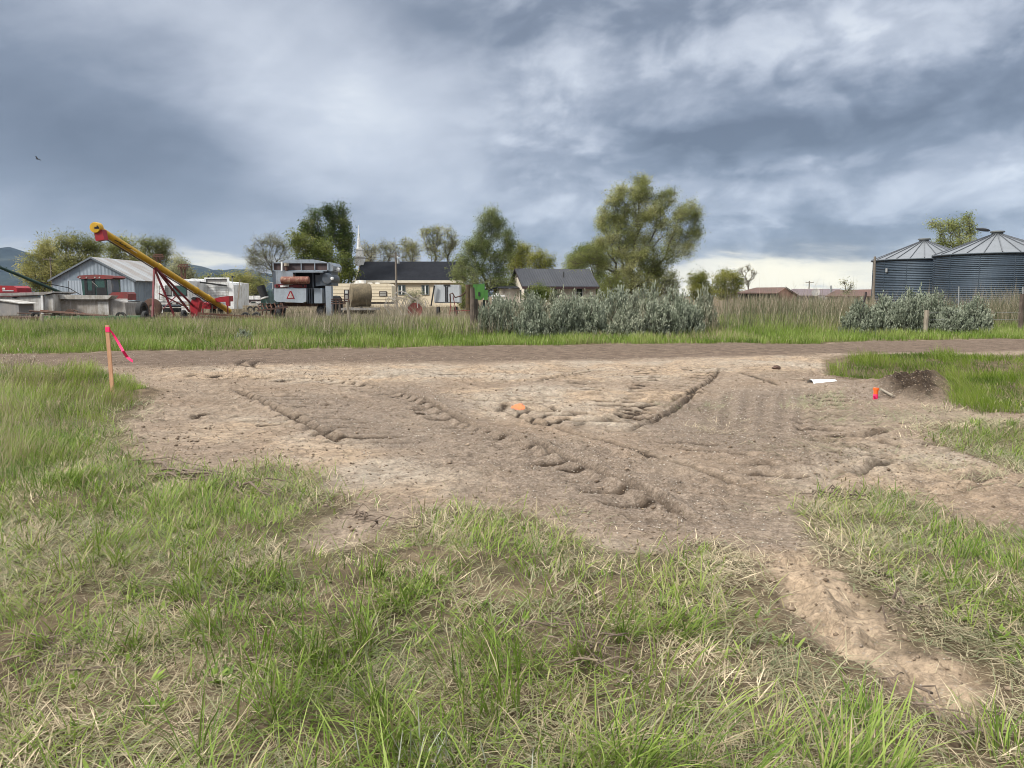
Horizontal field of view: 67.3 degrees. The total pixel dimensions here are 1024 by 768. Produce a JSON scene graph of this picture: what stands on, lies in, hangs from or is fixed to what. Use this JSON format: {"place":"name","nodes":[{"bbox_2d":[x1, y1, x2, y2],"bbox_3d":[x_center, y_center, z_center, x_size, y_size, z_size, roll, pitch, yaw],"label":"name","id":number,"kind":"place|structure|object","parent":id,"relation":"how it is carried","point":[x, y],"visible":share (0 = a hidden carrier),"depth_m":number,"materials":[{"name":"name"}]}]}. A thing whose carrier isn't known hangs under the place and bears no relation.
{"place":"outdoors","nodes":[
{"label":"outdoors","id":0,"kind":"place"},
{"bbox_2d":[0,354,149,494],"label":"tall grass","id":1,"kind":"structure","parent":0,"point":[23,405],"depth_m":10.07,"materials":[{"name":"green plant"}]},
{"bbox_2d":[0,247,493,296],"bbox_3d":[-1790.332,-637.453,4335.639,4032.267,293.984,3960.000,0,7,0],"label":"hills","id":2,"kind":"structure","parent":0,"point":[9,256],"depth_m":4091.66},
{"bbox_2d":[0,296,1023,767],"bbox_3d":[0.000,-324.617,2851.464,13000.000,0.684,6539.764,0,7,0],"label":"ground","id":3,"kind":"structure","parent":0,"point":[764,598],"depth_m":3.67,"materials":[{"name":"green plant"}]},
{"bbox_2d":[0,286,31,292],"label":"red harvester","id":4,"kind":"object","parent":3,"relation":"on","point":[15,289],"visible":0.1,"depth_m":71.49,"materials":[{"name":"paint"}]},
{"bbox_2d":[0,299,34,317],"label":"grey box","id":5,"kind":"object","parent":3,"relation":"on","point":[13,307],"visible":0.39,"depth_m":50.80,"materials":[{"name":"grey metal"}]},
{"bbox_2d":[0,292,75,315],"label":"white grain box","id":6,"kind":"object","parent":3,"relation":"on","point":[51,301],"visible":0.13,"depth_m":53.71,"materials":[{"name":"paint"}]},
{"bbox_2d":[9,229,67,291],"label":"willow tree","id":7,"kind":"object","parent":3,"relation":"on","point":[46,250],"visible":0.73,"depth_m":125.05,"materials":[{"name":"green plant"}]},
{"bbox_2d":[0,266,80,294],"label":"dark green conveyor","id":8,"kind":"object","parent":3,"relation":"on","point":[28,278],"visible":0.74,"depth_m":65.20,"materials":[{"name":"metal"}]},
{"bbox_2d":[0,633,120,680],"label":"grass","id":9,"kind":"structure","parent":3,"relation":"on","point":[59,666],"depth_m":3.33,"materials":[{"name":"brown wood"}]},
{"bbox_2d":[48,226,107,272],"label":"willow tree","id":10,"kind":"object","parent":3,"relation":"on","point":[84,247],"visible":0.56,"depth_m":119.59,"materials":[{"name":"green plant"}]},
{"bbox_2d":[10,312,154,321],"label":"grass","id":11,"kind":"structure","parent":3,"relation":"on","point":[86,317],"depth_m":45.86,"materials":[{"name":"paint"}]},
{"bbox_2d":[55,295,136,315],"bbox_3d":[-30.082,-5.612,55.773,5.045,1.670,2.700,0,7,0],"label":"white trailer box","id":12,"kind":"object","parent":3,"relation":"on","point":[101,304],"visible":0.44,"depth_m":54.73,"materials":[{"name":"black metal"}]},
{"bbox_2d":[77,275,135,299],"bbox_3d":[-33.699,-7.437,64.296,4.311,3.358,2.350,0,7,0],"label":"red tractor","id":13,"kind":"object","parent":3,"relation":"on","point":[100,284],"visible":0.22,"depth_m":63.48,"materials":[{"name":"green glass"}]},
{"bbox_2d":[47,256,181,305],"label":"metal barn","id":14,"kind":"structure","parent":3,"relation":"on","point":[138,279],"depth_m":75.41,"materials":[{"name":"grey metal"}]},
{"bbox_2d":[69,281,82,294],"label":"door","id":15,"kind":"structure","parent":14,"relation":"in","point":[76,286],"depth_m":75.36,"materials":[{"name":"white metal"}]},
{"bbox_2d":[105,325,132,393],"bbox_3d":[-6.275,-0.319,12.352,0.465,1.254,0.088,1,7,7],"label":"survey stake","id":16,"kind":"object","parent":3,"relation":"on","point":[108,344],"visible":0.88,"depth_m":12.33,"materials":[{"name":"brown wood"}]},
{"bbox_2d":[98,228,150,260],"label":"willow tree","id":17,"kind":"object","parent":3,"relation":"on","point":[112,249],"visible":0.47,"depth_m":115.47,"materials":[{"name":"green plant"}]},
{"bbox_2d":[128,301,148,315],"bbox_3d":[-25.267,-4.952,51.773,1.108,1.258,1.240,0,7,0],"label":"spare tyre","id":18,"kind":"object","parent":3,"relation":"on","point":[140,307],"visible":0.73,"depth_m":51.34,"materials":[{"name":"black rubber"}]},
{"bbox_2d":[144,298,161,315],"bbox_3d":[-26.992,-5.720,57.724,1.440,1.430,0.350,0,7,0],"label":"discarded tractor tyre","id":19,"kind":"object","parent":3,"relation":"on","point":[157,306],"visible":0.61,"depth_m":57.56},
{"bbox_2d":[135,233,176,266],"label":"willow tree","id":20,"kind":"object","parent":3,"relation":"on","point":[158,247],"visible":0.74,"depth_m":112.55,"materials":[{"name":"green plant"}]},
{"bbox_2d":[90,222,231,320],"bbox_3d":[-21.507,-6.778,48.970,1.367,5.532,15.317,0,7,3],"label":"grain auger","id":21,"kind":"object","parent":3,"relation":"on","point":[99,231],"visible":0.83,"depth_m":47.65,"materials":[{"name":"yellow paint"}]},
{"bbox_2d":[154,279,203,315],"bbox_3d":[-26.504,-6.967,62.176,3.067,2.906,5.870,0,7,0],"label":"motorhome","id":22,"kind":"object","parent":3,"relation":"on","point":[189,295],"visible":0.41,"depth_m":59.58,"materials":[{"name":"white paint"}]},
{"bbox_2d":[165,251,201,278],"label":"tree","id":23,"kind":"object","parent":3,"relation":"on","point":[190,273],"visible":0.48,"depth_m":107.99,"materials":[{"name":"green plant"}]},
{"bbox_2d":[130,456,298,498],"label":"grass","id":24,"kind":"structure","parent":3,"relation":"on","point":[185,471],"depth_m":6.52,"materials":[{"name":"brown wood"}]},
{"bbox_2d":[154,312,275,321],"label":"grass","id":25,"kind":"structure","parent":3,"relation":"on","point":[240,316],"depth_m":47.34,"materials":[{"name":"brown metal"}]},
{"bbox_2d":[202,296,232,313],"bbox_3d":[-20.941,-5.593,54.757,2.023,1.338,1.325,0,7,0],"label":"red hopper","id":26,"kind":"object","parent":3,"relation":"on","point":[226,299],"visible":0.76,"depth_m":54.27,"materials":[{"name":"paint"}]},
{"bbox_2d":[189,276,248,313],"bbox_3d":[-24.372,-7.414,64.644,3.913,3.232,5.865,0,7,0],"label":"white camper","id":27,"kind":"object","parent":3,"relation":"on","point":[214,288],"visible":0.46,"depth_m":62.53,"materials":[{"name":"paint"}]},
{"bbox_2d":[220,264,256,293],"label":"distant tree","id":28,"kind":"object","parent":3,"relation":"on","point":[242,278],"visible":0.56,"depth_m":206.78,"materials":[{"name":"green plant"}]},
{"bbox_2d":[244,271,269,295],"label":"distant tree","id":29,"kind":"object","parent":3,"relation":"on","point":[253,290],"visible":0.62,"depth_m":207.36,"materials":[{"name":"green plant"}]},
{"bbox_2d":[240,229,292,281],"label":"bare willow","id":30,"kind":"object","parent":3,"relation":"on","point":[265,256],"visible":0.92,"depth_m":106.09,"materials":[{"name":"grey plant"}]},
{"bbox_2d":[257,285,277,310],"bbox_3d":[-17.215,-6.058,54.122,1.143,1.829,1.480,0,7,0],"label":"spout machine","id":31,"kind":"object","parent":3,"relation":"on","point":[266,296],"visible":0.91,"depth_m":53.93,"materials":[{"name":"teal metal"}]},
{"bbox_2d":[270,260,342,318],"bbox_3d":[-14.492,-6.586,53.810,5.596,4.051,5.220,0,7,0],"label":"combine harvester","id":32,"kind":"object","parent":3,"relation":"on","point":[309,275],"visible":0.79,"depth_m":51.91,"materials":[{"name":"white paint"}]},
{"bbox_2d":[279,226,345,307],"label":"leafy tree","id":33,"kind":"object","parent":3,"relation":"on","point":[321,251],"visible":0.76,"depth_m":98.60,"materials":[{"name":"green plant"}]},
{"bbox_2d":[294,204,334,288],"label":"poplar tree","id":34,"kind":"object","parent":3,"relation":"on","point":[312,228],"visible":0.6,"depth_m":109.31,"materials":[{"name":"green plant"}]},
{"bbox_2d":[316,198,362,283],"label":"poplar tree","id":35,"kind":"object","parent":3,"relation":"on","point":[343,237],"visible":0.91,"depth_m":107.89,"materials":[{"name":"green plant"}]},
{"bbox_2d":[330,250,363,307],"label":"leafy tree","id":36,"kind":"object","parent":3,"relation":"on","point":[349,270],"visible":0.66,"depth_m":96.33,"materials":[{"name":"green plant"}]},
{"bbox_2d":[341,308,379,316],"bbox_3d":[-9.788,-4.515,49.835,2.280,0.840,1.750,0,7,0],"label":"bale wagon","id":37,"kind":"object","parent":3,"relation":"on","point":[360,309],"visible":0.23,"depth_m":49.21,"materials":[{"name":"grey metal"}]},
{"bbox_2d":[349,283,371,306],"bbox_3d":[-9.786,-5.735,49.663,1.381,1.518,1.482,-2,7,-17],"label":"hay bale","id":38,"kind":"object","parent":37,"relation":"on","point":[360,294],"visible":0.99,"depth_m":49.12},
{"bbox_2d":[333,280,395,307],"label":"travel trailer","id":39,"kind":"object","parent":3,"relation":"on","point":[381,293],"visible":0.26,"depth_m":65.54,"materials":[{"name":"beige metal"}]},
{"bbox_2d":[356,240,379,261],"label":"thin tree","id":40,"kind":"object","parent":3,"relation":"on","point":[372,251],"visible":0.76,"depth_m":147.39,"materials":[{"name":"green plant"}]},
{"bbox_2d":[375,237,402,261],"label":"thin tree","id":41,"kind":"object","parent":3,"relation":"on","point":[388,254],"visible":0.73,"depth_m":148.36,"materials":[{"name":"green plant"}]},
{"bbox_2d":[384,291,430,315],"bbox_3d":[-6.391,-4.893,46.893,3.009,1.621,1.259,0,7,0],"label":"wheel rake","id":42,"kind":"object","parent":3,"relation":"on","point":[417,306],"visible":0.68,"depth_m":46.47,"materials":[{"name":"beige metal"}]},
{"bbox_2d":[393,236,424,261],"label":"thin tree","id":43,"kind":"object","parent":3,"relation":"on","point":[406,249],"visible":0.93,"depth_m":148.10,"materials":[{"name":"green plant"}]},
{"bbox_2d":[352,225,465,306],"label":"church","id":44,"kind":"structure","parent":3,"relation":"on","point":[428,276],"depth_m":111.73,"materials":[{"name":"grey"}]},
{"bbox_2d":[0,304,826,323],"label":"yard grass","id":45,"kind":"structure","parent":3,"relation":"on","point":[238,312],"depth_m":62.67,"materials":[{"name":"green plant"}]},
{"bbox_2d":[417,223,447,261],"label":"thin tree","id":46,"kind":"object","parent":3,"relation":"on","point":[436,239],"visible":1,"depth_m":137.84,"materials":[{"name":"green plant"}]},
{"bbox_2d":[341,710,532,767],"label":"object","id":47,"kind":"object","parent":3,"relation":"on","point":[438,752],"visible":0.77,"depth_m":2.59,"materials":[{"name":"green plant"}]},
{"bbox_2d":[430,285,460,316],"bbox_3d":[-5.020,-6.340,58.685,2.174,2.454,2.550,0,7,0],"label":"glass truck back","id":48,"kind":"object","parent":3,"relation":"on","point":[440,293],"visible":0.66,"depth_m":57.61,"materials":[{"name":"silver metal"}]},
{"bbox_2d":[434,285,444,301],"bbox_3d":[-5.431,-6.791,57.632,0.824,1.283,0.060,0,7,0],"label":"door","id":49,"kind":"structure","parent":48,"relation":"in","point":[439,292],"depth_m":57.61,"materials":[{"name":"silver metal"}]},
{"bbox_2d":[448,285,459,301],"bbox_3d":[-4.363,-6.791,57.632,0.861,1.283,0.060,0,7,0],"label":"door","id":50,"kind":"structure","parent":48,"relation":"in","point":[455,289],"depth_m":57.59,"materials":[{"name":"silver metal"}]},
{"bbox_2d":[438,225,460,261],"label":"thin tree","id":51,"kind":"object","parent":3,"relation":"on","point":[451,246],"visible":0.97,"depth_m":139.81,"materials":[{"name":"green plant"}]},
{"bbox_2d":[470,287,482,325],"bbox_3d":[-1.433,-2.983,30.963,0.571,1.794,0.253,-5,8,-39],"label":"split post","id":52,"kind":"object","parent":3,"relation":"on","point":[474,305],"visible":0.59,"depth_m":30.78,"materials":[{"name":"wood"}]},
{"bbox_2d":[473,284,487,306],"bbox_3d":[-1.789,-4.776,44.143,0.856,1.957,1.000,0,7,0],"label":"green machine","id":53,"kind":"object","parent":3,"relation":"on","point":[481,292],"visible":0.58,"depth_m":43.67,"materials":[{"name":"paint"}]},
{"bbox_2d":[444,202,523,307],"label":"cottonwood tree","id":54,"kind":"object","parent":3,"relation":"on","point":[493,221],"visible":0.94,"depth_m":90.47,"materials":[{"name":"green plant"}]},
{"bbox_2d":[476,291,517,334],"bbox_3d":[-0.536,-2.586,28.893,1.638,1.837,1.529,0,7,0],"label":"sagebrush","id":55,"kind":"object","parent":3,"relation":"on","point":[498,308],"visible":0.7,"depth_m":28.53,"materials":[{"name":"green plant"}]},
{"bbox_2d":[0,265,1021,339],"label":"dry weeds","id":56,"kind":"object","parent":3,"relation":"on","point":[823,307],"visible":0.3,"depth_m":34.23,"materials":[{"name":"green plant"}]},
{"bbox_2d":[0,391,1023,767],"bbox_3d":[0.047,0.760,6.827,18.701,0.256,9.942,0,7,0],"label":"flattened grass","id":57,"kind":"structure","parent":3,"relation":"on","point":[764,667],"depth_m":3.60,"materials":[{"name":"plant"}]},
{"bbox_2d":[0,309,1023,353],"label":"verge grass","id":58,"kind":"structure","parent":3,"relation":"on","point":[145,336],"depth_m":26.92,"materials":[{"name":"green plant"}]},
{"bbox_2d":[2,395,1023,766],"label":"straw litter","id":59,"kind":"object","parent":3,"relation":"on","point":[636,559],"visible":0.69,"depth_m":5.03,"materials":[{"name":"beige plant"}]},
{"bbox_2d":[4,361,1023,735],"bbox_3d":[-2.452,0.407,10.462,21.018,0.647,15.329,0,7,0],"label":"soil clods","id":60,"kind":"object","parent":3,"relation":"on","point":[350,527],"visible":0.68,"depth_m":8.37,"materials":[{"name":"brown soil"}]},
{"bbox_2d":[504,240,538,275],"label":"round tree","id":61,"kind":"object","parent":3,"relation":"on","point":[520,261],"visible":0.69,"depth_m":133.12,"materials":[{"name":"green plant"}]},
{"bbox_2d":[511,293,549,337],"bbox_3d":[0.743,-2.448,28.393,1.500,1.785,1.404,-2,7,-15],"label":"sagebrush","id":62,"kind":"object","parent":3,"relation":"on","point":[534,325],"visible":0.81,"depth_m":28.08,"materials":[{"name":"green plant"}]},
{"bbox_2d":[519,285,547,311],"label":"sagebrush","id":63,"kind":"object","parent":3,"relation":"on","point":[527,294],"visible":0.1,"depth_m":33.23,"materials":[{"name":"green plant"}]},
{"bbox_2d":[516,279,557,303],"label":"dark shrub","id":64,"kind":"object","parent":3,"relation":"on","point":[540,288],"visible":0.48,"depth_m":80.99,"materials":[{"name":"green plant"}]},
{"bbox_2d":[519,246,560,268],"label":"round tree","id":65,"kind":"object","parent":3,"relation":"on","point":[543,263],"visible":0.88,"depth_m":127.88,"materials":[{"name":"green plant"}]},
{"bbox_2d":[483,268,599,305],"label":"house","id":66,"kind":"structure","parent":3,"relation":"on","point":[577,280],"depth_m":89.28,"materials":[{"name":"grey paint"}]},
{"bbox_2d":[544,285,570,317],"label":"sagebrush","id":67,"kind":"object","parent":3,"relation":"on","point":[565,297],"visible":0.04,"depth_m":32.72,"materials":[{"name":"green plant"}]},
{"bbox_2d":[542,296,580,336],"bbox_3d":[1.911,-2.427,28.041,1.259,1.788,1.504,4,8,31],"label":"sagebrush","id":68,"kind":"object","parent":3,"relation":"on","point":[559,321],"visible":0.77,"depth_m":27.82,"materials":[{"name":"green plant"}]},
{"bbox_2d":[496,612,640,658],"bbox_3d":[0.271,1.131,3.545,0.667,0.063,0.291,5,8,36],"label":"root bundle","id":69,"kind":"object","parent":3,"relation":"on","point":[566,623],"visible":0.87,"depth_m":3.56,"materials":[{"name":"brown wood"}]},
{"bbox_2d":[561,241,614,298],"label":"leafy tree","id":70,"kind":"object","parent":3,"relation":"on","point":[598,276],"visible":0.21,"depth_m":101.55,"materials":[{"name":"green plant"}]},
{"bbox_2d":[573,292,608,335],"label":"sagebrush","id":71,"kind":"object","parent":3,"relation":"on","point":[596,320],"visible":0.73,"depth_m":28.11,"materials":[{"name":"green plant"}]},
{"bbox_2d":[595,280,633,327],"bbox_3d":[4.379,-3.220,32.418,1.804,2.325,1.878,3,7,23],"label":"sagebrush","id":72,"kind":"object","parent":3,"relation":"on","point":[608,303],"visible":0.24,"depth_m":32.01,"materials":[{"name":"green plant"}]},
{"bbox_2d":[606,300,646,338],"bbox_3d":[4.187,-2.326,27.902,1.451,1.544,1.549,4,8,31],"label":"sagebrush","id":73,"kind":"object","parent":3,"relation":"on","point":[626,321],"visible":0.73,"depth_m":27.60,"materials":[{"name":"green plant"}]},
{"bbox_2d":[565,633,695,694],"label":"dry grass","id":74,"kind":"structure","parent":3,"relation":"on","point":[597,660],"depth_m":3.25,"materials":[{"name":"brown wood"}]},
{"bbox_2d":[559,170,710,299],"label":"willow","id":75,"kind":"object","parent":3,"relation":"on","point":[630,252],"visible":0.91,"depth_m":78.30,"materials":[{"name":"green plant"}]},
{"bbox_2d":[625,276,663,316],"bbox_3d":[5.671,-3.384,32.934,2.044,2.448,1.918,1,7,9],"label":"sagebrush","id":76,"kind":"object","parent":3,"relation":"on","point":[641,300],"visible":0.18,"depth_m":32.64,"materials":[{"name":"green plant"}]},
{"bbox_2d":[641,292,681,338],"bbox_3d":[5.362,-2.481,28.353,1.535,1.852,1.834,-1,7,-13],"label":"sagebrush","id":77,"kind":"object","parent":3,"relation":"on","point":[657,319],"visible":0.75,"depth_m":27.87,"materials":[{"name":"green plant"}]},
{"bbox_2d":[649,264,684,303],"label":"tree","id":78,"kind":"object","parent":3,"relation":"on","point":[671,280],"visible":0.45,"depth_m":93.84,"materials":[{"name":"green plant"}]},
{"bbox_2d":[661,282,692,316],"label":"sagebrush","id":79,"kind":"object","parent":3,"relation":"on","point":[677,297],"visible":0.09,"depth_m":32.22,"materials":[{"name":"green plant"}]},
{"bbox_2d":[674,298,705,333],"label":"sagebrush","id":80,"kind":"object","parent":3,"relation":"on","point":[689,318],"visible":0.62,"depth_m":29.52,"materials":[{"name":"green plant"}]},
{"bbox_2d":[683,264,717,300],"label":"tree","id":81,"kind":"object","parent":3,"relation":"on","point":[698,280],"visible":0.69,"depth_m":118.62,"materials":[{"name":"green plant"}]},
{"bbox_2d":[692,282,719,330],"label":"sagebrush","id":82,"kind":"object","parent":3,"relation":"on","point":[706,303],"visible":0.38,"depth_m":31.52,"materials":[{"name":"green plant"}]},
{"bbox_2d":[709,267,747,301],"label":"tree","id":83,"kind":"object","parent":3,"relation":"on","point":[726,276],"visible":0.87,"depth_m":116.62,"materials":[{"name":"green plant"}]},
{"bbox_2d":[737,287,798,301],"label":"rusty shed","id":84,"kind":"structure","parent":3,"relation":"on","point":[783,291],"depth_m":70.13,"materials":[{"name":"metal"}]},
{"bbox_2d":[791,289,840,302],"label":"long shed","id":85,"kind":"structure","parent":3,"relation":"on","point":[804,293],"depth_m":91.16,"materials":[{"name":"metal"}]},
{"bbox_2d":[799,484,874,502],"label":"dry grass","id":86,"kind":"structure","parent":3,"relation":"on","point":[830,492],"depth_m":6.21,"materials":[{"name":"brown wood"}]},
{"bbox_2d":[822,285,870,301],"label":"red roof shed","id":87,"kind":"structure","parent":3,"relation":"on","point":[859,292],"depth_m":80.47,"materials":[{"name":"metal"}]},
{"bbox_2d":[838,296,878,335],"bbox_3d":[13.750,-2.643,30.482,1.457,1.749,1.365,-2,7,-15],"label":"sagebrush","id":88,"kind":"object","parent":3,"relation":"on","point":[856,316],"visible":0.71,"depth_m":30.23,"materials":[{"name":"green plant"}]},
{"bbox_2d":[871,290,900,332],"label":"sagebrush","id":89,"kind":"object","parent":3,"relation":"on","point":[883,310],"visible":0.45,"depth_m":31.05,"materials":[{"name":"green plant"}]},
{"bbox_2d":[875,587,929,621],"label":"dry grass","id":90,"kind":"structure","parent":3,"relation":"on","point":[903,601],"depth_m":3.83,"materials":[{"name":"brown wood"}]},
{"bbox_2d":[891,289,923,333],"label":"sagebrush","id":91,"kind":"object","parent":3,"relation":"on","point":[908,314],"visible":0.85,"depth_m":30.12,"materials":[{"name":"green plant"}]},
{"bbox_2d":[871,238,950,302],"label":"grain bin","id":92,"kind":"object","parent":3,"relation":"on","point":[911,266],"visible":0.56,"depth_m":69.86,"materials":[{"name":"metal"}]},
{"bbox_2d":[897,282,934,306],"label":"sagebrush","id":93,"kind":"object","parent":3,"relation":"on","point":[920,295],"visible":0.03,"depth_m":32.64,"materials":[{"name":"green plant"}]},
{"bbox_2d":[920,287,949,329],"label":"sagebrush","id":94,"kind":"object","parent":3,"relation":"on","point":[931,305],"visible":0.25,"depth_m":31.57,"materials":[{"name":"green plant"}]},
{"bbox_2d":[874,672,1009,759],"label":"dry grass","id":95,"kind":"structure","parent":3,"relation":"on","point":[929,692],"depth_m":2.90,"materials":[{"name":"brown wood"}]},
{"bbox_2d":[922,209,981,247],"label":"leafy tree","id":96,"kind":"object","parent":3,"relation":"on","point":[957,226],"visible":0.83,"depth_m":96.12,"materials":[{"name":"green plant"}]},
{"bbox_2d":[930,301,977,333],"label":"sagebrush","id":97,"kind":"object","parent":3,"relation":"on","point":[959,320],"visible":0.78,"depth_m":30.57,"materials":[{"name":"green plant"}]},
{"bbox_2d":[931,228,1023,306],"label":"grain bin","id":98,"kind":"object","parent":3,"relation":"on","point":[988,261],"visible":0.81,"depth_m":60.58,"materials":[{"name":"metal"}]},
{"bbox_2d":[966,292,995,331],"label":"sagebrush","id":99,"kind":"object","parent":3,"relation":"on","point":[981,317],"visible":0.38,"depth_m":31.06,"materials":[{"name":"green plant"}]},
{"bbox_2d":[1018,294,1023,331],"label":"fence post","id":100,"kind":"object","parent":3,"relation":"on","point":[1021,314],"visible":0.75,"depth_m":32.81,"materials":[{"name":"grey wood"}]},
{"bbox_2d":[0,339,1023,369],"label":"road","id":101,"kind":"structure","parent":0,"point":[503,353],"depth_m":21.07,"materials":[{"name":"soil"}]},
{"bbox_2d":[0,0,1023,295],"label":"sky","id":102,"kind":"structure","parent":0,"point":[817,140],"materials":[{"name":"grey"}]},
{"bbox_2d":[0,339,1023,717],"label":"dirt driveway","id":103,"kind":"structure","parent":0,"point":[827,617],"depth_m":8.16,"materials":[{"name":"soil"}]},
{"bbox_2d":[324,503,422,529],"bbox_3d":[-1.012,0.920,5.428,0.944,0.077,0.338,5,8,36],"label":"branch pile","id":104,"kind":"object","parent":103,"relation":"on","point":[364,514],"visible":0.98,"depth_m":5.42,"materials":[{"name":"brown wood"}]},
{"bbox_2d":[654,387,1023,523],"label":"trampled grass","id":105,"kind":"structure","parent":103,"relation":"on","point":[936,463],"depth_m":8.37,"materials":[{"name":"plant"}]},
{"bbox_2d":[825,342,1023,415],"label":"ditch grass","id":106,"kind":"structure","parent":0,"point":[973,390],"depth_m":15.59,"materials":[{"name":"green plant"}]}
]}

